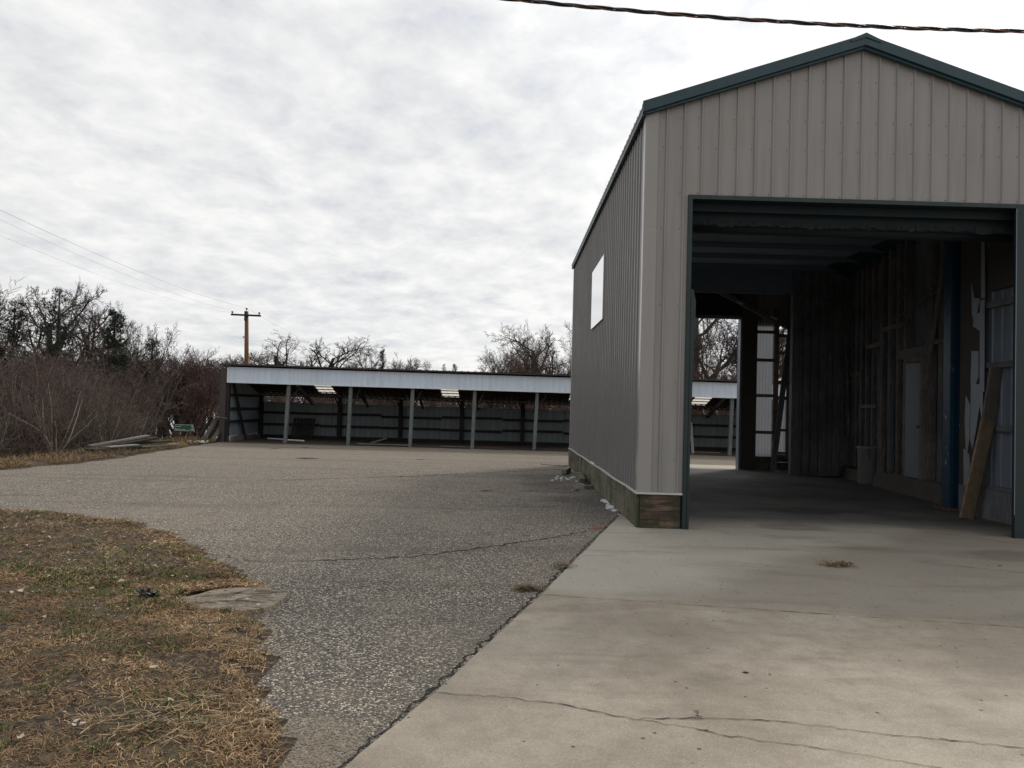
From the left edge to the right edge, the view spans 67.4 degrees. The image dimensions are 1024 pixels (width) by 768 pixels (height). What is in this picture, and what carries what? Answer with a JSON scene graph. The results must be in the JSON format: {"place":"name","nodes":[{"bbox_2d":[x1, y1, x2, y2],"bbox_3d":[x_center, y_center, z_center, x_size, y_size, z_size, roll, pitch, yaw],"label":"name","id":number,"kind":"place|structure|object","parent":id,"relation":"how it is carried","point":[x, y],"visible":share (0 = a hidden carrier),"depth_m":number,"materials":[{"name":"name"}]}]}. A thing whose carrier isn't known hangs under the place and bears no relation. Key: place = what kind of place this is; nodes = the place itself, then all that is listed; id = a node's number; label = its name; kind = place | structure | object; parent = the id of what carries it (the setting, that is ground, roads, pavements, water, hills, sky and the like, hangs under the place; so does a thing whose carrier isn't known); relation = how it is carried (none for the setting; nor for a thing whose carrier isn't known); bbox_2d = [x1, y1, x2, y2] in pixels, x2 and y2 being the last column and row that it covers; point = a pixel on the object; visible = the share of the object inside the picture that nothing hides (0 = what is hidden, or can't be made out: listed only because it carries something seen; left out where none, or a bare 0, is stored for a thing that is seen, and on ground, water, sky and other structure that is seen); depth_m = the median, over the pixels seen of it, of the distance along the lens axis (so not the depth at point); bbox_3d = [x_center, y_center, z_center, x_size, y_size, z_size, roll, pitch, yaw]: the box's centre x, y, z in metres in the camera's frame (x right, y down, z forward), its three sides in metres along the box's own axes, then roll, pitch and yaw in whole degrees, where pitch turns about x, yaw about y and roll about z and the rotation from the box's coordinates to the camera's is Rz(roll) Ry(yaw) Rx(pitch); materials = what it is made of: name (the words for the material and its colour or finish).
{"place":"outdoors","nodes":[
{"label":"outdoors","id":0,"kind":"place"},
{"bbox_2d":[0,435,216,469],"bbox_3d":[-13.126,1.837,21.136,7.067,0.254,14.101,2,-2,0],"label":"grass verge","id":1,"kind":"object","parent":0,"point":[36,463],"depth_m":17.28,"materials":[{"name":"plant"}]},
{"bbox_2d":[0,356,108,451],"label":"bare shrub","id":2,"kind":"object","parent":1,"relation":"on","point":[49,434],"visible":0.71,"depth_m":20.40,"materials":[{"name":"plant"}]},
{"bbox_2d":[7,369,112,452],"bbox_3d":[-11.754,0.727,20.081,2.559,2.416,1.986,2,-2,-10],"label":"bare shrub","id":3,"kind":"object","parent":1,"relation":"on","point":[52,436],"visible":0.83,"depth_m":20.14,"materials":[{"name":"plant"}]},
{"bbox_2d":[54,449,124,454],"bbox_3d":[-10.787,1.735,19.601,0.300,0.090,2.089,1,-2,16],"label":"lumber board","id":4,"kind":"object","parent":1,"relation":"on","point":[92,451],"visible":0.2,"depth_m":19.48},
{"bbox_2d":[84,446,141,450],"bbox_3d":[-10.514,1.694,20.304,0.320,0.060,1.662,1,-2,15],"label":"lumber board","id":5,"kind":"object","parent":4,"relation":"on","point":[97,449],"visible":0.66,"depth_m":20.12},
{"bbox_2d":[57,350,139,447],"bbox_3d":[-11.971,0.450,21.915,2.669,3.125,2.072,0,-2,35],"label":"bare shrub","id":6,"kind":"object","parent":1,"relation":"on","point":[95,420],"visible":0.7,"depth_m":21.65,"materials":[{"name":"plant"}]},
{"bbox_2d":[76,390,139,442],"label":"bare shrub","id":7,"kind":"object","parent":1,"relation":"on","point":[113,427],"visible":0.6,"depth_m":22.51,"materials":[{"name":"plant"}]},
{"bbox_2d":[92,437,158,447],"bbox_3d":[-10.691,1.637,21.205,0.260,0.289,2.159,1,-2,22],"label":"lumber board","id":8,"kind":"object","parent":1,"relation":"on","point":[141,440],"visible":0.62,"depth_m":21.46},
{"bbox_2d":[87,435,149,446],"bbox_3d":[-10.889,1.575,21.306,0.220,0.288,1.794,1,-2,26],"label":"lumber board","id":9,"kind":"object","parent":8,"relation":"on","point":[118,440],"visible":1,"depth_m":21.21,"materials":[{"name":"wood"}]},
{"bbox_2d":[112,440,171,444],"bbox_3d":[-10.495,1.673,21.855,0.280,0.070,1.993,1,-2,17],"label":"lumber board","id":10,"kind":"object","parent":8,"relation":"on","point":[160,441],"visible":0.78,"depth_m":21.97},
{"bbox_2d":[0,508,303,767],"bbox_3d":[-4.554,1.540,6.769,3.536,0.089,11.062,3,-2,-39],"label":"dead grass","id":11,"kind":"structure","parent":0,"point":[190,585],"depth_m":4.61,"materials":[{"name":"plant"}]},
{"bbox_2d":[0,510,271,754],"bbox_3d":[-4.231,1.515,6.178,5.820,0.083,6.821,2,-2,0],"label":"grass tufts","id":12,"kind":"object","parent":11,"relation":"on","point":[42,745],"visible":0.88,"depth_m":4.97,"materials":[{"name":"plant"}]},
{"bbox_2d":[3,515,275,747],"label":"fallen leaves","id":13,"kind":"object","parent":11,"relation":"on","point":[103,659],"visible":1,"depth_m":5.43,"materials":[{"name":"plant"}]},
{"bbox_2d":[135,587,159,597],"bbox_3d":[-2.689,1.537,5.650,0.186,0.074,0.122,1,-2,21],"label":"plastic scrap","id":14,"kind":"object","parent":11,"relation":"on","point":[143,592],"visible":0.91,"depth_m":5.64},
{"bbox_2d":[0,442,735,767],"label":"parking lot","id":15,"kind":"structure","parent":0,"point":[403,556],"depth_m":8.80,"materials":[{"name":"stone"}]},
{"bbox_2d":[177,586,287,615],"bbox_3d":[-2.059,1.613,5.722,0.730,0.035,0.778,1,-2,31],"label":"concrete fragment","id":16,"kind":"object","parent":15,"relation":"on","point":[266,599],"visible":0.85,"depth_m":5.72,"materials":[{"name":"concrete"}]},
{"bbox_2d":[228,437,784,455],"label":"dirt floor","id":17,"kind":"structure","parent":15,"relation":"on","point":[423,444],"depth_m":28.82,"materials":[{"name":"soil"}]},
{"bbox_2d":[291,418,315,438],"bbox_3d":[-8.293,1.756,30.480,0.860,0.818,0.443,2,-2,0],"label":"pallet","id":18,"kind":"object","parent":17,"relation":"on","point":[302,431],"visible":1,"depth_m":30.44,"materials":[{"name":"wood"}]},
{"bbox_2d":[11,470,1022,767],"bbox_3d":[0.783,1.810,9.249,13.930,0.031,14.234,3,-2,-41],"label":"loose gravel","id":19,"kind":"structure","parent":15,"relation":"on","point":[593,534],"depth_m":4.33,"materials":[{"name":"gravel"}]},
{"bbox_2d":[507,582,548,591],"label":"weed clump","id":20,"kind":"object","parent":15,"relation":"on","point":[526,587],"visible":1,"depth_m":6.36,"materials":[{"name":"brown plant"}]},
{"bbox_2d":[576,472,585,483],"bbox_3d":[1.437,1.968,16.055,0.120,0.130,1.602,2,-2,3],"label":"timber block","id":21,"kind":"object","parent":15,"relation":"on","point":[580,477],"depth_m":15.70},
{"bbox_2d":[571,483,593,490],"bbox_3d":[1.381,1.974,14.697,0.467,0.061,1.018,1,-2,12],"label":"stone pile","id":22,"kind":"object","parent":15,"relation":"on","point":[581,486],"visible":0.94,"depth_m":14.74,"materials":[{"name":"stone"}]},
{"bbox_2d":[0,0,1023,410],"label":"sky","id":23,"kind":"structure","parent":0,"point":[417,178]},
{"bbox_2d":[345,462,1023,767],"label":"driveway","id":24,"kind":"structure","parent":0,"point":[625,643],"depth_m":4.88,"materials":[{"name":"concrete"}]},
{"bbox_2d":[568,32,1023,538],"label":"pole barn","id":25,"kind":"structure","parent":24,"relation":"on","point":[821,205],"depth_m":10.45,"materials":[{"name":"beige paint"}]},
{"bbox_2d":[904,362,919,477],"bbox_3d":[7.966,0.712,15.176,0.201,2.280,0.699,2,-2,0],"label":"side door","id":26,"kind":"structure","parent":25,"relation":"in","point":[912,385],"depth_m":15.29,"materials":[{"name":"metal"}]},
{"bbox_2d":[812,557,865,567],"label":"straw clump","id":27,"kind":"object","parent":24,"relation":"on","point":[834,563],"visible":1,"depth_m":7.73,"materials":[{"name":"beige plant"}]},
{"bbox_2d":[856,446,876,483],"bbox_3d":[8.077,1.845,17.471,0.400,0.845,0.445,2,-2,0],"label":"waste bin","id":28,"kind":"object","parent":24,"relation":"on","point":[866,461],"visible":0.97,"depth_m":17.33,"materials":[{"name":"white plastic"}]},
{"bbox_2d":[934,241,960,510],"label":"steel column","id":29,"kind":"structure","parent":24,"relation":"on","point":[951,368],"depth_m":12.97,"materials":[{"name":"blue paint"},{"name":"steel"}]},
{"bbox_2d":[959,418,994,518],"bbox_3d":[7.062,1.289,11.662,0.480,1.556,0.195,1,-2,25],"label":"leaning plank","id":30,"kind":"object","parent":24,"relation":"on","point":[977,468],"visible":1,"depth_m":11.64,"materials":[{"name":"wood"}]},
{"bbox_2d":[974,367,1002,517],"bbox_3d":[7.227,0.906,11.745,0.238,2.316,0.431,3,-2,-42],"label":"leaning plank","id":31,"kind":"object","parent":24,"relation":"on","point":[992,393],"visible":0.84,"depth_m":11.69,"materials":[{"name":"wood"}]},
{"bbox_2d":[501,0,1023,32],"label":"service cable","id":32,"kind":"object","parent":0,"point":[745,19],"visible":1,"depth_m":7.11,"materials":[{"name":"rubber"}]},
{"bbox_3d":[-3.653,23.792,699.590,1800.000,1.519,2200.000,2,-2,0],"label":"ground","id":33,"kind":"structure","parent":0,"visible":0},
{"bbox_2d":[0,388,20,452],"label":"bare shrub","id":34,"kind":"object","parent":33,"relation":"on","point":[7,425],"visible":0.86,"depth_m":18.89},
{"bbox_2d":[0,296,23,369],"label":"pine tree","id":35,"kind":"object","parent":33,"relation":"on","point":[3,317],"visible":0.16,"depth_m":36.08,"materials":[{"name":"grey plant"}]},
{"bbox_2d":[0,299,35,372],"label":"pine tree","id":36,"kind":"object","parent":33,"relation":"on","point":[13,326],"visible":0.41,"depth_m":34.86,"materials":[{"name":"grey plant"}]},
{"bbox_2d":[0,365,59,456],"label":"bare shrub","id":37,"kind":"object","parent":33,"relation":"on","point":[11,417],"visible":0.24,"depth_m":21.62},
{"bbox_2d":[0,338,67,453],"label":"bare shrub","id":38,"kind":"object","parent":33,"relation":"on","point":[14,378],"visible":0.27,"depth_m":22.52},
{"bbox_2d":[0,344,68,457],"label":"bare shrub","id":39,"kind":"object","parent":33,"relation":"on","point":[23,405],"visible":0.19,"depth_m":22.13,"materials":[{"name":"plant"}]},
{"bbox_2d":[0,368,79,454],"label":"bare shrub","id":40,"kind":"object","parent":33,"relation":"on","point":[30,429],"visible":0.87,"depth_m":19.51,"materials":[{"name":"plant"}]},
{"bbox_2d":[0,276,79,365],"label":"bare tree","id":41,"kind":"object","parent":33,"relation":"on","point":[8,293],"visible":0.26,"depth_m":40.80,"materials":[{"name":"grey plant"}]},
{"bbox_2d":[0,307,84,455],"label":"bare shrub","id":42,"kind":"object","parent":33,"relation":"on","point":[41,356],"visible":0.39,"depth_m":22.40,"materials":[{"name":"plant"}]},
{"bbox_2d":[0,348,92,456],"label":"bare shrub","id":43,"kind":"object","parent":33,"relation":"on","point":[22,448],"visible":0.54,"depth_m":21.02,"materials":[{"name":"plant"}]},
{"bbox_2d":[0,351,92,455],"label":"bare shrub","id":44,"kind":"object","parent":33,"relation":"on","point":[42,385],"visible":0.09,"depth_m":23.54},
{"bbox_2d":[7,400,97,453],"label":"bare shrub","id":45,"kind":"object","parent":33,"relation":"on","point":[63,428],"visible":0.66,"depth_m":20.47,"materials":[{"name":"plant"}]},
{"bbox_2d":[6,287,104,377],"bbox_3d":[-21.333,-0.450,35.956,5.931,8.344,4.508,2,-2,-13],"label":"pine tree","id":46,"kind":"object","parent":33,"relation":"on","point":[58,339],"visible":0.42,"depth_m":35.85,"materials":[{"name":"plant"}]},
{"bbox_2d":[5,276,108,371],"bbox_3d":[-23.782,-0.893,40.331,7.400,9.433,5.844,0,-2,42],"label":"bare oak","id":47,"kind":"object","parent":33,"relation":"on","point":[72,305],"visible":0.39,"depth_m":39.38,"materials":[{"name":"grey plant"}]},
{"bbox_2d":[14,349,106,435],"bbox_3d":[-14.371,0.636,24.122,3.129,3.496,3.591,3,-2,-32],"label":"bare shrub","id":48,"kind":"object","parent":33,"relation":"on","point":[62,380],"visible":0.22,"depth_m":23.95,"materials":[{"name":"plant"}]},
{"bbox_2d":[0,342,124,450],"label":"bare shrub","id":49,"kind":"object","parent":33,"relation":"on","point":[63,380],"visible":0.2,"depth_m":23.93,"materials":[{"name":"plant"}]},
{"bbox_2d":[0,352,132,453],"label":"bare shrub","id":50,"kind":"object","parent":33,"relation":"on","point":[91,380],"visible":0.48,"depth_m":21.45,"materials":[{"name":"plant"}]},
{"bbox_2d":[0,321,149,455],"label":"bare shrub","id":51,"kind":"object","parent":33,"relation":"on","point":[47,382],"visible":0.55,"depth_m":21.47,"materials":[{"name":"plant"}]},
{"bbox_2d":[39,397,114,450],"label":"bare shrub","id":52,"kind":"object","parent":33,"relation":"on","point":[76,421],"visible":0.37,"depth_m":21.38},
{"bbox_2d":[20,366,137,449],"bbox_3d":[-12.672,0.743,22.053,3.558,2.781,2.757,0,-2,41],"label":"bare shrub","id":53,"kind":"object","parent":33,"relation":"on","point":[84,410],"visible":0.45,"depth_m":21.86,"materials":[{"name":"plant"}]},
{"bbox_2d":[0,420,161,459],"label":"brambles","id":54,"kind":"object","parent":33,"relation":"on","point":[39,449],"visible":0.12,"depth_m":19.54,"materials":[{"name":"plant"}]},
{"bbox_2d":[25,321,143,444],"bbox_3d":[-14.465,0.265,26.226,3.439,4.686,4.430,2,-2,-4],"label":"bare shrub","id":55,"kind":"object","parent":33,"relation":"on","point":[85,379],"visible":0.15,"depth_m":25.66,"materials":[{"name":"plant"}]},
{"bbox_2d":[51,355,132,416],"bbox_3d":[-16.873,1.038,30.045,3.839,4.346,3.110,0,-2,35],"label":"bare tree","id":56,"kind":"object","parent":33,"relation":"on","point":[111,378],"visible":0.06,"depth_m":29.89,"materials":[{"name":"brown plant"}]},
{"bbox_2d":[28,292,156,380],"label":"bare oak","id":57,"kind":"object","parent":33,"relation":"on","point":[94,325],"visible":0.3,"depth_m":41.25,"materials":[{"name":"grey plant"}]},
{"bbox_2d":[32,362,158,441],"bbox_3d":[-13.166,0.885,25.037,4.539,3.345,3.517,1,-2,19],"label":"bare shrub","id":58,"kind":"object","parent":33,"relation":"on","point":[124,391],"visible":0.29,"depth_m":24.92,"materials":[{"name":"plant"}]},
{"bbox_2d":[74,353,140,442],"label":"bare shrub","id":59,"kind":"object","parent":33,"relation":"on","point":[108,396],"visible":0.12,"depth_m":26.19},
{"bbox_2d":[69,308,157,434],"bbox_3d":[-19.913,0.042,38.197,4.079,7.740,3.775,2,-2,-5],"label":"pine tree","id":60,"kind":"object","parent":33,"relation":"on","point":[113,342],"visible":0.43,"depth_m":37.76,"materials":[{"name":"plant"}]},
{"bbox_2d":[90,399,139,440],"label":"bare shrub","id":61,"kind":"object","parent":33,"relation":"on","point":[126,428],"visible":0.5,"depth_m":24.34,"materials":[{"name":"plant"}]},
{"bbox_2d":[87,363,147,444],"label":"bare shrub","id":62,"kind":"object","parent":33,"relation":"on","point":[117,406],"visible":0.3,"depth_m":25.86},
{"bbox_2d":[73,363,174,437],"bbox_3d":[-17.276,1.234,33.118,4.451,4.658,5.745,2,-2,-10],"label":"bare shrub","id":63,"kind":"object","parent":33,"relation":"on","point":[139,388],"visible":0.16,"depth_m":33.55,"materials":[{"name":"plant"}]},
{"bbox_2d":[83,349,165,440],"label":"bare shrub","id":64,"kind":"object","parent":33,"relation":"on","point":[131,408],"visible":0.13,"depth_m":29.21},
{"bbox_2d":[91,367,169,438],"bbox_3d":[-15.790,1.110,30.055,3.227,3.729,3.112,1,-2,25],"label":"bare tree","id":65,"kind":"object","parent":33,"relation":"on","point":[142,397],"visible":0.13,"depth_m":30.42,"materials":[{"name":"brown plant"}]},
{"bbox_2d":[85,358,179,432],"bbox_3d":[-18.337,1.196,36.253,4.334,5.046,4.180,2,-2,-9],"label":"bare tree","id":66,"kind":"object","parent":33,"relation":"on","point":[144,385],"visible":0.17,"depth_m":36.97,"materials":[{"name":"brown plant"}]},
{"bbox_2d":[89,302,181,434],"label":"bare tree","id":67,"kind":"object","parent":33,"relation":"on","point":[152,343],"visible":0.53,"depth_m":41.17,"materials":[{"name":"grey plant"}]},
{"bbox_2d":[71,331,205,441],"bbox_3d":[-13.450,0.447,27.917,5.736,4.718,7.402,2,-2,-26],"label":"bare shrub","id":68,"kind":"object","parent":33,"relation":"on","point":[144,399],"visible":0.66,"depth_m":28.71,"materials":[{"name":"plant"}]},
{"bbox_2d":[118,381,170,436],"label":"bare shrub","id":69,"kind":"object","parent":33,"relation":"on","point":[142,419],"visible":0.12,"depth_m":34.33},
{"bbox_2d":[131,338,175,437],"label":"tree","id":70,"kind":"object","parent":33,"relation":"on","point":[157,367],"visible":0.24,"depth_m":44.82,"materials":[{"name":"plant"}]},
{"bbox_2d":[124,383,187,435],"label":"bare shrub","id":71,"kind":"object","parent":33,"relation":"on","point":[156,415],"visible":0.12,"depth_m":37.89,"materials":[{"name":"plant"}]},
{"bbox_2d":[148,358,191,438],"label":"bare tree","id":72,"kind":"object","parent":33,"relation":"on","point":[160,431],"visible":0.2,"depth_m":53.12,"materials":[{"name":"brown plant"}]},
{"bbox_2d":[133,349,214,438],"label":"bare tree","id":73,"kind":"object","parent":33,"relation":"on","point":[183,412],"visible":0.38,"depth_m":52.83,"materials":[{"name":"brown plant"}]},
{"bbox_2d":[153,354,195,440],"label":"bare tree","id":74,"kind":"object","parent":33,"relation":"on","point":[178,389],"visible":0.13,"depth_m":53.26,"materials":[{"name":"brown plant"}]},
{"bbox_2d":[133,348,218,439],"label":"bare tree","id":75,"kind":"object","parent":33,"relation":"on","point":[164,430],"visible":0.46,"depth_m":52.88,"materials":[{"name":"brown plant"}]},
{"bbox_2d":[175,424,192,438],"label":"road sign","id":76,"kind":"object","parent":33,"relation":"on","point":[189,427],"visible":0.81,"depth_m":49.80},
{"bbox_2d":[155,343,225,436],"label":"bare tree","id":77,"kind":"object","parent":33,"relation":"on","point":[191,373],"visible":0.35,"depth_m":54.75,"materials":[{"name":"brown plant"}]},
{"bbox_2d":[167,360,213,437],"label":"bare tree","id":78,"kind":"object","parent":33,"relation":"on","point":[185,433],"visible":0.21,"depth_m":54.62,"materials":[{"name":"brown plant"}]},
{"bbox_2d":[164,347,222,437],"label":"bare tree","id":79,"kind":"object","parent":33,"relation":"on","point":[206,402],"visible":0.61,"depth_m":54.31,"materials":[{"name":"brown plant"}]},
{"bbox_2d":[170,391,219,436],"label":"bare shrub","id":80,"kind":"object","parent":33,"relation":"on","point":[210,412],"visible":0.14,"depth_m":56.27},
{"bbox_2d":[207,353,242,417],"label":"bare tree","id":81,"kind":"object","parent":33,"relation":"on","point":[218,374],"visible":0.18,"depth_m":62.67,"materials":[{"name":"brown plant"}]},
{"bbox_2d":[221,350,267,367],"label":"bare oak","id":82,"kind":"object","parent":33,"relation":"on","point":[255,358],"visible":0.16,"depth_m":68.20,"materials":[{"name":"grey plant"}]},
{"bbox_2d":[231,308,260,363],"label":"utility pole","id":83,"kind":"object","parent":33,"relation":"on","point":[246,314],"visible":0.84,"depth_m":59.89,"materials":[{"name":"wood"}]},
{"bbox_2d":[1,210,245,307],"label":"overhead wire","id":84,"kind":"object","parent":83,"relation":"attached to","point":[109,259],"visible":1,"depth_m":33.52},
{"bbox_2d":[242,329,312,401],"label":"bare oak","id":85,"kind":"object","parent":33,"relation":"on","point":[287,350],"visible":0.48,"depth_m":83.48,"materials":[{"name":"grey plant"}]},
{"bbox_2d":[282,397,329,403],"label":"bare oak","id":86,"kind":"object","parent":33,"relation":"on","point":[316,399],"visible":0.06,"depth_m":60.10,"materials":[{"name":"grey plant"}]},
{"bbox_2d":[270,335,385,402],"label":"bare oak","id":87,"kind":"object","parent":33,"relation":"on","point":[337,361],"visible":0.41,"depth_m":80.74,"materials":[{"name":"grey plant"}]},
{"bbox_2d":[348,343,386,367],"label":"bare oak","id":88,"kind":"object","parent":33,"relation":"on","point":[371,361],"visible":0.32,"depth_m":84.06,"materials":[{"name":"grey plant"}]},
{"bbox_2d":[355,399,420,405],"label":"bare oak","id":89,"kind":"object","parent":33,"relation":"on","point":[384,403],"visible":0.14,"depth_m":60.81,"materials":[{"name":"brown plant"}]},
{"bbox_2d":[387,358,430,404],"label":"bare oak","id":90,"kind":"object","parent":33,"relation":"on","point":[423,365],"visible":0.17,"depth_m":78.38,"materials":[{"name":"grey plant"}]},
{"bbox_2d":[466,349,520,408],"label":"bare oak","id":91,"kind":"object","parent":33,"relation":"on","point":[490,405],"visible":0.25,"depth_m":59.97,"materials":[{"name":"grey plant"}]},
{"bbox_2d":[218,363,785,455],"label":"open shed","id":92,"kind":"structure","parent":33,"relation":"on","point":[246,410],"depth_m":30.36,"materials":[{"name":"white metal"}]},
{"bbox_2d":[480,337,546,408],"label":"bare tree","id":93,"kind":"object","parent":33,"relation":"on","point":[493,368],"visible":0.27,"depth_m":57.86,"materials":[{"name":"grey plant"}]},
{"bbox_2d":[501,339,546,408],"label":"bare tree","id":94,"kind":"object","parent":33,"relation":"on","point":[521,363],"visible":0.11,"depth_m":63.38,"materials":[{"name":"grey plant"}]},
{"bbox_2d":[496,340,557,409],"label":"bare tree","id":95,"kind":"object","parent":33,"relation":"on","point":[543,406],"visible":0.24,"depth_m":55.48,"materials":[{"name":"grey plant"}]},
{"bbox_2d":[485,322,570,409],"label":"bare oak","id":96,"kind":"object","parent":33,"relation":"on","point":[519,342],"visible":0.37,"depth_m":59.21,"materials":[{"name":"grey plant"}]},
{"bbox_2d":[504,319,565,409],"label":"bare tree","id":97,"kind":"object","parent":33,"relation":"on","point":[529,362],"visible":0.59,"depth_m":55.21,"materials":[{"name":"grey plant"}]},
{"bbox_2d":[534,343,571,410],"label":"bare tree","id":98,"kind":"object","parent":33,"relation":"on","point":[560,368],"visible":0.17,"depth_m":51.13,"materials":[{"name":"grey plant"}]},
{"bbox_2d":[545,322,571,410],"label":"bare tree","id":99,"kind":"object","parent":33,"relation":"on","point":[569,360],"visible":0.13,"depth_m":54.41,"materials":[{"name":"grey plant"}]},
{"bbox_2d":[692,318,736,413],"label":"bare oak","id":100,"kind":"object","parent":33,"relation":"on","point":[697,322],"visible":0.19,"depth_m":46.49,"materials":[{"name":"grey plant"}]},
{"bbox_2d":[694,364,736,415],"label":"bare tree","id":101,"kind":"object","parent":33,"relation":"on","point":[715,412],"visible":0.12,"depth_m":40.52,"materials":[{"name":"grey plant"}]},
{"bbox_2d":[699,319,733,414],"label":"bare tree","id":102,"kind":"object","parent":33,"relation":"on","point":[712,347],"visible":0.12,"depth_m":54.74,"materials":[{"name":"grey plant"}]},
{"bbox_2d":[692,319,786,413],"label":"bare tree","id":103,"kind":"object","parent":33,"relation":"on","point":[701,356],"visible":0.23,"depth_m":44.11,"materials":[{"name":"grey plant"}]},
{"bbox_2d":[699,322,785,379],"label":"bare oak","id":104,"kind":"object","parent":33,"relation":"on","point":[783,340],"visible":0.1,"depth_m":44.83,"materials":[{"name":"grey plant"}]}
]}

